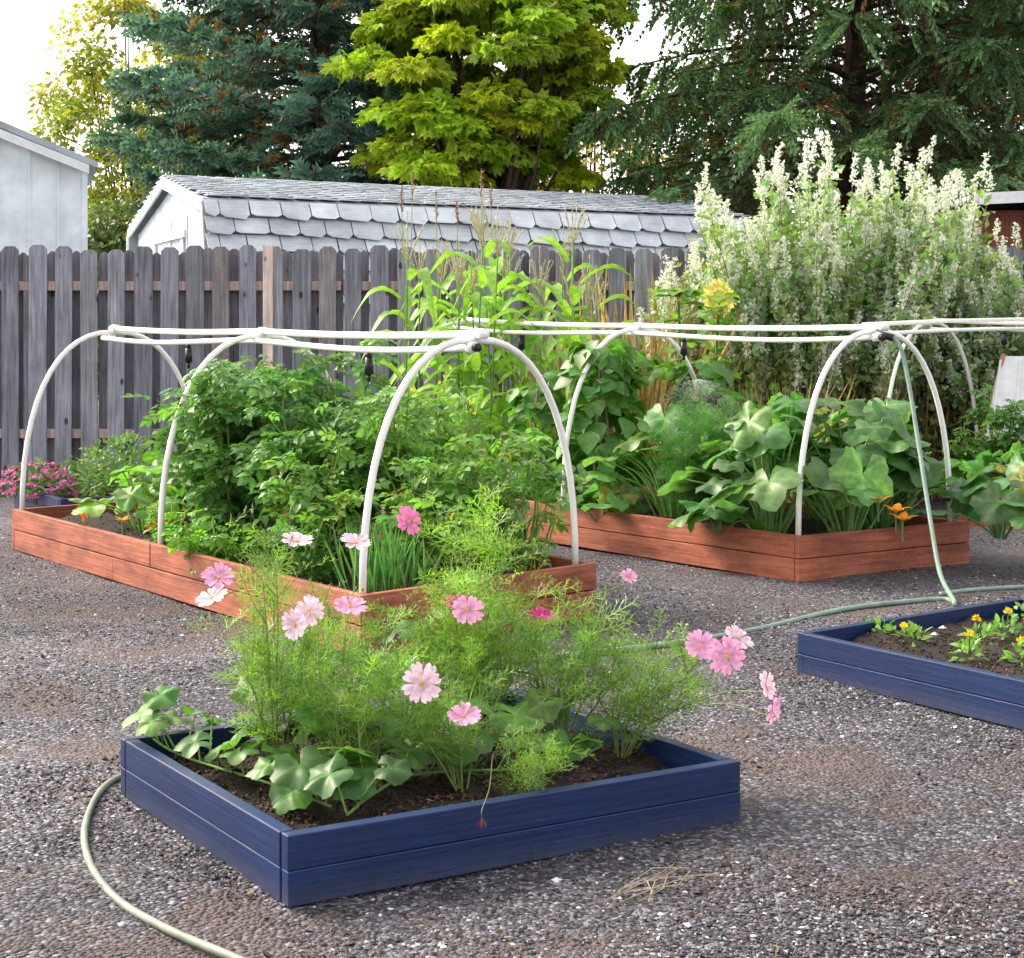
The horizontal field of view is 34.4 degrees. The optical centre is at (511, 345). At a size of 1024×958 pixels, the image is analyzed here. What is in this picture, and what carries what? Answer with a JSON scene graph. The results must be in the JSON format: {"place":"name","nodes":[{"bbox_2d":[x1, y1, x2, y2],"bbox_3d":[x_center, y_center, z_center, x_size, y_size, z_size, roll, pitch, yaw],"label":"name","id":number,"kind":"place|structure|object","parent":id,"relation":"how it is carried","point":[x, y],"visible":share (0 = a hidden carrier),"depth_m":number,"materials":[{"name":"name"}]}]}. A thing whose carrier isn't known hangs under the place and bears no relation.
{"place":"outdoors","nodes":[
{"label":"outdoors","id":0,"kind":"place"},
{"bbox_2d":[0,395,1023,957],"bbox_3d":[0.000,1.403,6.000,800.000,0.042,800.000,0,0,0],"label":"gravel ground","id":1,"kind":"structure","parent":0,"point":[248,921],"depth_m":5.07,"materials":[{"name":"grey gravel"}]},
{"bbox_2d":[0,121,97,467],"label":"pale outbuilding","id":2,"kind":"structure","parent":1,"relation":"on","point":[44,183],"depth_m":18.83,"materials":[{"name":"white wood"}]},
{"bbox_2d":[14,481,136,508],"bbox_3d":[-3.349,1.310,14.150,1.474,0.179,1.304,0,0,-34],"label":"blue raised bed","id":3,"kind":"object","parent":1,"relation":"on","point":[47,499],"visible":0.23,"depth_m":13.72,"materials":[{"name":"wood"}]},
{"bbox_2d":[0,457,85,504],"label":"petunia plant","id":4,"kind":"object","parent":3,"relation":"on","point":[14,469],"visible":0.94,"depth_m":13.80,"materials":[{"name":"pink plant"}]},
{"bbox_2d":[59,444,119,495],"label":"rosemary shrub","id":5,"kind":"object","parent":3,"relation":"on","point":[72,463],"visible":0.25,"depth_m":14.36,"materials":[{"name":"green plant"}]},
{"bbox_2d":[71,430,157,496],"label":"rosemary shrub","id":6,"kind":"object","parent":3,"relation":"on","point":[117,447],"visible":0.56,"depth_m":13.82,"materials":[{"name":"green plant"}]},
{"bbox_2d":[88,188,143,399],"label":"laurel shrub","id":7,"kind":"object","parent":1,"relation":"on","point":[113,236],"visible":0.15,"depth_m":26.00,"materials":[{"name":"green plant"}]},
{"bbox_2d":[24,0,271,404],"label":"birch tree","id":8,"kind":"object","parent":1,"relation":"on","point":[72,111],"visible":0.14,"depth_m":35.31,"materials":[{"name":"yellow plant"}]},
{"bbox_2d":[80,773,245,957],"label":"garden hose","id":9,"kind":"object","parent":1,"relation":"on","point":[150,920],"visible":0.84,"depth_m":4.09,"materials":[{"name":"beige rubber"}]},
{"bbox_2d":[12,502,596,650],"bbox_3d":[-1.500,1.262,9.989,1.569,0.275,5.105,0,0,-35],"label":"red raised bed","id":10,"kind":"object","parent":1,"relation":"on","point":[103,546],"visible":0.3,"depth_m":9.02,"materials":[{"name":"wood"}]},
{"bbox_2d":[138,502,211,546],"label":"nasturtium plant","id":11,"kind":"object","parent":10,"relation":"on","point":[173,516],"visible":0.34,"depth_m":9.65,"materials":[{"name":"green plant"}]},
{"bbox_2d":[68,450,286,534],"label":"squash plant","id":12,"kind":"object","parent":10,"relation":"on","point":[144,489],"visible":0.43,"depth_m":10.63,"materials":[{"name":"green plant"}]},
{"bbox_2d":[120,354,287,532],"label":"tomato plant","id":13,"kind":"object","parent":10,"relation":"on","point":[194,479],"visible":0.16,"depth_m":9.99,"materials":[{"name":"green plant"}]},
{"bbox_2d":[160,516,269,574],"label":"nasturtium plant","id":14,"kind":"object","parent":10,"relation":"on","point":[203,544],"visible":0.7,"depth_m":9.02,"materials":[{"name":"green plant"}]},
{"bbox_2d":[153,359,344,550],"bbox_3d":[-1.602,0.640,9.595,1.009,1.128,0.956,0,0,25],"label":"tomato plant","id":15,"kind":"object","parent":10,"relation":"on","point":[223,466],"visible":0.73,"depth_m":9.50,"materials":[{"name":"green plant"}]},
{"bbox_2d":[20,325,578,593],"bbox_3d":[-1.507,0.564,9.973,1.475,1.432,4.985,0,0,-35],"label":"pvc hoop frame","id":16,"kind":"object","parent":10,"relation":"on","point":[471,340],"visible":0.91,"depth_m":8.98,"materials":[{"name":"white plastic"}]},
{"bbox_2d":[244,511,354,584],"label":"pepper plant","id":17,"kind":"object","parent":10,"relation":"on","point":[313,554],"visible":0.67,"depth_m":8.38,"materials":[{"name":"green plant"}]},
{"bbox_2d":[230,371,408,557],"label":"tomato plant","id":18,"kind":"object","parent":10,"relation":"on","point":[299,446],"visible":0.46,"depth_m":9.11,"materials":[{"name":"green plant"}]},
{"bbox_2d":[255,426,391,575],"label":"tomato plant","id":19,"kind":"object","parent":10,"relation":"on","point":[308,491],"visible":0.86,"depth_m":8.69,"materials":[{"name":"green plant"}]},
{"bbox_2d":[278,330,416,545],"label":"tomato plant","id":20,"kind":"object","parent":10,"relation":"on","point":[308,370],"visible":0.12,"depth_m":9.90,"materials":[{"name":"green plant"}]},
{"bbox_2d":[322,515,451,592],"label":"onion plant","id":21,"kind":"object","parent":10,"relation":"on","point":[391,565],"visible":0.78,"depth_m":7.98,"materials":[{"name":"green plant"}]},
{"bbox_2d":[323,378,492,564],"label":"tomato plant","id":22,"kind":"object","parent":10,"relation":"on","point":[390,448],"visible":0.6,"depth_m":8.93,"materials":[{"name":"green plant"}]},
{"bbox_2d":[370,456,480,581],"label":"tomato plant","id":23,"kind":"object","parent":10,"relation":"on","point":[449,500],"visible":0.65,"depth_m":8.40,"materials":[{"name":"green plant"}]},
{"bbox_2d":[396,366,496,547],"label":"tomato plant","id":24,"kind":"object","parent":10,"relation":"on","point":[444,425],"visible":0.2,"depth_m":9.56,"materials":[{"name":"green plant"}]},
{"bbox_2d":[446,493,557,564],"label":"dill plant","id":25,"kind":"object","parent":10,"relation":"on","point":[526,530],"visible":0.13,"depth_m":9.12,"materials":[{"name":"green plant"}]},
{"bbox_2d":[427,415,592,573],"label":"tomato plant","id":26,"kind":"object","parent":10,"relation":"on","point":[545,476],"visible":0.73,"depth_m":8.72,"materials":[{"name":"green plant"}]},
{"bbox_2d":[83,0,593,255],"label":"blue spruce tree","id":27,"kind":"object","parent":1,"relation":"on","point":[312,114],"visible":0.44,"depth_m":27.79,"materials":[{"name":"green plant"}]},
{"bbox_2d":[121,688,739,906],"bbox_3d":[-0.274,1.310,5.014,1.468,0.179,1.230,0,0,-31],"label":"blue raised bed","id":28,"kind":"object","parent":1,"relation":"on","point":[417,829],"visible":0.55,"depth_m":4.60,"materials":[{"name":"blue wood"}]},
{"bbox_2d":[121,684,375,814],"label":"squash vine","id":29,"kind":"object","parent":28,"relation":"on","point":[285,770],"visible":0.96,"depth_m":4.82,"materials":[{"name":"green plant"}]},
{"bbox_2d":[186,505,346,756],"bbox_3d":[-0.713,0.874,4.930,0.451,0.834,0.525,0,0,0],"label":"cosmos plant","id":30,"kind":"object","parent":28,"relation":"on","point":[293,629],"visible":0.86,"depth_m":4.90,"materials":[{"name":"green plant"}]},
{"bbox_2d":[257,577,430,746],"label":"cosmos plant","id":31,"kind":"object","parent":28,"relation":"on","point":[327,612],"visible":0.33,"depth_m":5.32,"materials":[{"name":"green plant"}]},
{"bbox_2d":[271,533,454,785],"bbox_3d":[-0.426,0.941,4.842,0.502,0.701,0.697,0,0,-44],"label":"cosmos plant","id":32,"kind":"object","parent":28,"relation":"on","point":[424,688],"visible":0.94,"depth_m":4.80,"materials":[{"name":"green plant"}]},
{"bbox_2d":[230,620,562,722],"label":"squash vine","id":33,"kind":"object","parent":28,"relation":"on","point":[390,638],"visible":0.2,"depth_m":5.32,"materials":[{"name":"green plant"}]},
{"bbox_2d":[242,688,570,761],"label":"squash vine","id":34,"kind":"object","parent":28,"relation":"on","point":[530,710],"visible":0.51,"depth_m":4.98,"materials":[{"name":"green plant"}]},
{"bbox_2d":[374,651,516,791],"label":"cosmos plant","id":35,"kind":"object","parent":28,"relation":"on","point":[434,730],"visible":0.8,"depth_m":4.80,"materials":[{"name":"green plant"}]},
{"bbox_2d":[303,712,618,816],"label":"squash vine","id":36,"kind":"object","parent":28,"relation":"on","point":[347,778],"visible":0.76,"depth_m":4.69,"materials":[{"name":"green plant"}]},
{"bbox_2d":[396,480,576,729],"bbox_3d":[-0.116,0.858,5.316,0.561,0.867,0.702,0,0,15],"label":"cosmos plant","id":37,"kind":"object","parent":28,"relation":"on","point":[468,610],"visible":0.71,"depth_m":5.37,"materials":[{"name":"green plant"}]},
{"bbox_2d":[359,568,637,753],"bbox_3d":[-0.145,1.003,5.116,0.704,0.579,0.940,0,0,34],"label":"cosmos plant","id":38,"kind":"object","parent":28,"relation":"on","point":[472,715],"visible":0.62,"depth_m":5.15,"materials":[{"name":"green plant"}]},
{"bbox_2d":[484,720,594,794],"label":"cosmos plant","id":39,"kind":"object","parent":28,"relation":"on","point":[541,772],"visible":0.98,"depth_m":4.64,"materials":[{"name":"green plant"}]},
{"bbox_2d":[493,576,661,738],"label":"cosmos plant","id":40,"kind":"object","parent":28,"relation":"on","point":[579,682],"visible":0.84,"depth_m":5.20,"materials":[{"name":"green plant"}]},
{"bbox_2d":[564,601,780,758],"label":"cosmos plant","id":41,"kind":"object","parent":28,"relation":"on","point":[731,653],"visible":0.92,"depth_m":5.10,"materials":[{"name":"green plant"}]},
{"bbox_2d":[389,240,475,462],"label":"corn plant","id":42,"kind":"object","parent":1,"relation":"on","point":[449,279],"visible":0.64,"depth_m":14.58,"materials":[{"name":"green plant"}]},
{"bbox_2d":[126,175,756,391],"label":"gambrel shed","id":43,"kind":"structure","parent":1,"relation":"on","point":[181,213],"depth_m":21.99,"materials":[{"name":"grey"}]},
{"bbox_2d":[399,168,494,452],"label":"ornamental grass","id":44,"kind":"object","parent":1,"relation":"on","point":[436,204],"depth_m":14.20,"materials":[{"name":"green plant"}]},
{"bbox_2d":[397,236,503,457],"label":"corn plant","id":45,"kind":"object","parent":1,"relation":"on","point":[422,369],"visible":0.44,"depth_m":14.54,"materials":[{"name":"green plant"}]},
{"bbox_2d":[407,252,513,431],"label":"corn plant","id":46,"kind":"object","parent":1,"relation":"on","point":[487,406],"visible":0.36,"depth_m":14.40,"materials":[{"name":"green plant"}]},
{"bbox_2d":[319,0,641,192],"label":"maple tree","id":47,"kind":"object","parent":1,"relation":"on","point":[553,56],"visible":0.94,"depth_m":25.90,"materials":[{"name":"green plant"}]},
{"bbox_2d":[443,244,558,459],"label":"corn plant","id":48,"kind":"object","parent":1,"relation":"on","point":[533,297],"visible":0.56,"depth_m":14.53,"materials":[{"name":"green plant"}]},
{"bbox_2d":[451,237,552,440],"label":"corn plant","id":49,"kind":"object","parent":1,"relation":"on","point":[515,316],"visible":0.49,"depth_m":14.58,"materials":[{"name":"green plant"}]},
{"bbox_2d":[0,592,1023,957],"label":"ground litter","id":50,"kind":"object","parent":1,"relation":"on","point":[250,890],"visible":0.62,"depth_m":4.31,"materials":[{"name":"grey gravel"}]},
{"bbox_2d":[0,245,1023,485],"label":"wooden fence","id":51,"kind":"object","parent":1,"relation":"on","point":[48,308],"visible":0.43,"depth_m":16.45,"materials":[{"name":"grey wood"}]},
{"bbox_2d":[537,100,689,195],"bbox_3d":[1.796,-1.959,34.936,5.580,6.756,4.225,0,0,-16],"label":"alder tree","id":52,"kind":"object","parent":1,"relation":"on","point":[594,161],"visible":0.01,"depth_m":33.91,"materials":[{"name":"green plant"}]},
{"bbox_2d":[385,478,968,581],"bbox_3d":[0.946,1.262,12.140,1.509,0.274,4.759,0,0,-36],"label":"red raised bed","id":53,"kind":"object","parent":1,"relation":"on","point":[817,549],"visible":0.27,"depth_m":10.41,"materials":[{"name":"wood"}]},
{"bbox_2d":[350,210,458,479],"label":"corn plant","id":54,"kind":"object","parent":53,"relation":"on","point":[424,275],"visible":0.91,"depth_m":13.06,"materials":[{"name":"green plant"}]},
{"bbox_2d":[366,230,479,467],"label":"corn plant","id":55,"kind":"object","parent":53,"relation":"on","point":[411,296],"visible":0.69,"depth_m":13.67,"materials":[{"name":"green plant"}]},
{"bbox_2d":[393,235,523,457],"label":"corn plant","id":56,"kind":"object","parent":53,"relation":"on","point":[502,352],"visible":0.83,"depth_m":13.61,"materials":[{"name":"green plant"}]},
{"bbox_2d":[421,242,534,478],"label":"corn plant","id":57,"kind":"object","parent":53,"relation":"on","point":[500,301],"visible":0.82,"depth_m":13.66,"materials":[{"name":"green plant"}]},
{"bbox_2d":[430,196,534,478],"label":"corn plant","id":58,"kind":"object","parent":53,"relation":"on","point":[485,276],"visible":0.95,"depth_m":13.21,"materials":[{"name":"green plant"}]},
{"bbox_2d":[440,193,543,485],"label":"corn plant","id":59,"kind":"object","parent":53,"relation":"on","point":[489,249],"visible":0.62,"depth_m":13.88,"materials":[{"name":"green plant"}]},
{"bbox_2d":[435,205,550,488],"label":"corn plant","id":60,"kind":"object","parent":53,"relation":"on","point":[497,263],"visible":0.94,"depth_m":13.44,"materials":[{"name":"green plant"}]},
{"bbox_2d":[451,208,565,488],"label":"corn plant","id":61,"kind":"object","parent":53,"relation":"on","point":[509,354],"visible":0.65,"depth_m":14.10,"materials":[{"name":"green plant"}]},
{"bbox_2d":[486,246,572,486],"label":"corn plant","id":62,"kind":"object","parent":53,"relation":"on","point":[530,340],"visible":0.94,"depth_m":13.66,"materials":[{"name":"green plant"}]},
{"bbox_2d":[492,380,578,503],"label":"bean plant","id":63,"kind":"object","parent":53,"relation":"on","point":[540,414],"visible":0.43,"depth_m":12.41,"materials":[{"name":"green plant"}]},
{"bbox_2d":[524,216,603,458],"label":"corn plant","id":64,"kind":"object","parent":53,"relation":"on","point":[558,289],"visible":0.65,"depth_m":14.25,"materials":[{"name":"green plant"}]},
{"bbox_2d":[542,267,588,473],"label":"corn plant","id":65,"kind":"object","parent":53,"relation":"on","point":[552,304],"visible":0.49,"depth_m":13.96,"materials":[{"name":"green plant"}]},
{"bbox_2d":[513,193,642,475],"bbox_3d":[0.406,0.040,13.197,1.041,2.521,0.785,0,0,32],"label":"corn plant","id":66,"kind":"object","parent":53,"relation":"on","point":[575,293],"visible":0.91,"depth_m":13.21,"materials":[{"name":"green plant"}]},
{"bbox_2d":[521,254,644,456],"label":"corn plant","id":67,"kind":"object","parent":53,"relation":"on","point":[559,345],"visible":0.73,"depth_m":14.41,"materials":[{"name":"green plant"}]},
{"bbox_2d":[543,341,653,513],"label":"bean plant","id":68,"kind":"object","parent":53,"relation":"on","point":[591,420],"visible":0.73,"depth_m":11.89,"materials":[{"name":"green plant"}]},
{"bbox_2d":[543,346,679,399],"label":"pumpkin plant","id":69,"kind":"object","parent":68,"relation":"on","point":[660,367],"visible":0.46,"depth_m":12.16,"materials":[{"name":"green plant"}]},
{"bbox_2d":[553,473,645,520],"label":"zucchini plant","id":70,"kind":"object","parent":53,"relation":"on","point":[615,496],"visible":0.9,"depth_m":11.26,"materials":[{"name":"green plant"}]},
{"bbox_2d":[549,265,656,460],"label":"corn plant","id":71,"kind":"object","parent":53,"relation":"on","point":[588,320],"visible":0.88,"depth_m":14.31,"materials":[{"name":"green plant"}]},
{"bbox_2d":[562,335,662,508],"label":"bean plant","id":72,"kind":"object","parent":53,"relation":"on","point":[595,344],"visible":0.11,"depth_m":12.46,"materials":[{"name":"green plant"}]},
{"bbox_2d":[582,402,754,517],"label":"zucchini plant","id":73,"kind":"object","parent":53,"relation":"on","point":[631,448],"visible":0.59,"depth_m":11.41,"materials":[{"name":"green plant"}]},
{"bbox_2d":[392,316,952,558],"bbox_3d":[0.940,0.514,12.121,1.417,1.533,4.776,0,0,-36],"label":"pvc hoop frame","id":74,"kind":"object","parent":53,"relation":"on","point":[866,333],"visible":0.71,"depth_m":11.15,"materials":[{"name":"white plastic"}]},
{"bbox_2d":[861,317,1023,334],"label":"irrigation pipe","id":75,"kind":"object","parent":74,"relation":"on","point":[913,322],"visible":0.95,"depth_m":12.01,"materials":[{"name":"white plastic"}]},
{"bbox_2d":[647,287,712,383],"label":"sunflower","id":76,"kind":"object","parent":53,"relation":"on","point":[678,294],"visible":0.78,"depth_m":12.92,"materials":[{"name":"green plant"}]},
{"bbox_2d":[645,388,744,522],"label":"dill plant","id":77,"kind":"object","parent":53,"relation":"on","point":[683,455],"visible":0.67,"depth_m":10.98,"materials":[{"name":"green plant"}]},
{"bbox_2d":[656,359,748,513],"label":"bean plant","id":78,"kind":"object","parent":53,"relation":"on","point":[714,372],"visible":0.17,"depth_m":12.06,"materials":[{"name":"green plant"}]},
{"bbox_2d":[667,494,765,532],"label":"zucchini plant","id":79,"kind":"object","parent":53,"relation":"on","point":[697,511],"visible":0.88,"depth_m":10.25,"materials":[{"name":"green plant"}]},
{"bbox_2d":[690,278,748,378],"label":"sunflower","id":80,"kind":"object","parent":53,"relation":"on","point":[722,305],"visible":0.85,"depth_m":12.41,"materials":[{"name":"yellow plant"}]},
{"bbox_2d":[786,405,846,520],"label":"zucchini plant","id":81,"kind":"object","parent":53,"relation":"on","point":[820,411],"visible":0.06,"depth_m":11.33,"materials":[{"name":"green plant"}]},
{"bbox_2d":[657,391,983,540],"bbox_3d":[2.037,0.749,10.533,2.198,0.915,1.950,0,0,0],"label":"zucchini plant","id":82,"kind":"object","parent":53,"relation":"on","point":[864,454],"visible":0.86,"depth_m":10.28,"materials":[{"name":"green plant"}]},
{"bbox_2d":[903,463,1023,539],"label":"zucchini plant","id":83,"kind":"object","parent":53,"relation":"on","point":[987,505],"visible":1,"depth_m":10.14,"materials":[{"name":"green plant"}]},
{"bbox_2d":[636,218,806,406],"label":"white flowering bush","id":84,"kind":"object","parent":1,"relation":"on","point":[664,302],"visible":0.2,"depth_m":14.81,"materials":[{"name":"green plant"}]},
{"bbox_2d":[527,330,1023,660],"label":"garden hose","id":85,"kind":"object","parent":1,"relation":"on","point":[947,591],"visible":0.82,"depth_m":9.31,"materials":[{"name":"green plastic"}]},
{"bbox_2d":[562,0,1023,242],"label":"cedar tree","id":86,"kind":"object","parent":1,"relation":"on","point":[938,60],"visible":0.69,"depth_m":26.73,"materials":[{"name":"green plant"}]},
{"bbox_2d":[682,130,973,435],"bbox_3d":[2.807,-0.275,14.918,2.596,3.355,1.590,0,0,12],"label":"white flowering bush","id":87,"kind":"object","parent":1,"relation":"on","point":[782,285],"visible":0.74,"depth_m":14.57,"materials":[{"name":"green plant"}]},
{"bbox_2d":[643,191,1023,440],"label":"leafy shrub","id":88,"kind":"object","parent":1,"relation":"on","point":[995,256],"visible":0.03,"depth_m":15.37,"materials":[{"name":"green plant"}]},
{"bbox_2d":[787,135,1023,501],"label":"white flowering bush","id":89,"kind":"object","parent":1,"relation":"on","point":[925,406],"visible":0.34,"depth_m":14.84,"materials":[{"name":"green plant"}]},
{"bbox_2d":[797,597,1023,729],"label":"blue raised bed","id":90,"kind":"object","parent":1,"relation":"on","point":[921,672],"visible":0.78,"depth_m":6.75,"materials":[{"name":"blue wood"}]},
{"bbox_2d":[948,629,989,661],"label":"marigold plant","id":91,"kind":"object","parent":90,"relation":"on","point":[969,645],"visible":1,"depth_m":6.76,"materials":[{"name":"green plant"}]},
{"bbox_2d":[838,2,1023,229],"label":"cedar tree","id":92,"kind":"object","parent":1,"relation":"on","point":[1019,119],"visible":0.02,"depth_m":31.14,"materials":[{"name":"green plant"}]},
{"bbox_2d":[886,317,1023,437],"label":"pvc hoop frame","id":93,"kind":"object","parent":1,"relation":"on","point":[960,349],"visible":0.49,"depth_m":14.12,"materials":[{"name":"white plastic"}]},
{"bbox_2d":[903,191,1023,260],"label":"brown shed","id":94,"kind":"structure","parent":1,"relation":"on","point":[1001,203],"depth_m":22.00,"materials":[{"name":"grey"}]},
{"bbox_2d":[932,245,1023,475],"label":"white flowering bush","id":95,"kind":"object","parent":1,"relation":"on","point":[1017,291],"visible":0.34,"depth_m":14.77,"materials":[{"name":"green plant"}]},
{"bbox_2d":[959,494,1023,528],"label":"red raised bed","id":96,"kind":"object","parent":1,"relation":"on","point":[971,523],"visible":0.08,"depth_m":12.81,"materials":[{"name":"wood"}]},
{"bbox_2d":[939,383,1023,477],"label":"pepper plant","id":97,"kind":"object","parent":96,"relation":"on","point":[997,420],"visible":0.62,"depth_m":13.59,"materials":[{"name":"green plant"}]},
{"bbox_2d":[966,440,1023,493],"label":"squash plant","id":98,"kind":"object","parent":96,"relation":"on","point":[1013,466],"visible":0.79,"depth_m":12.92,"materials":[{"name":"green plant"}]},
{"bbox_2d":[980,353,1023,445],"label":"cold frame","id":99,"kind":"object","parent":1,"relation":"on","point":[1009,381],"visible":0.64,"depth_m":14.27,"materials":[{"name":"white wood"}]},
{"bbox_2d":[0,0,1023,243],"label":"sky","id":100,"kind":"structure","parent":0,"point":[24,31],"materials":[{"name":"white"}]},
{"bbox_2d":[469,256,760,486],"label":"dry grass","id":101,"kind":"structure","parent":0,"point":[650,399],"depth_m":14.66,"materials":[{"name":"beige plant"}]},
{"bbox_2d":[689,381,777,518],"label":"dill plant","id":102,"kind":"object","parent":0,"point":[731,408],"visible":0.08,"depth_m":11.52,"materials":[{"name":"green plant"}]},
{"bbox_2d":[636,371,965,508],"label":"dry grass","id":103,"kind":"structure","parent":0,"point":[792,495],"depth_m":13.62,"materials":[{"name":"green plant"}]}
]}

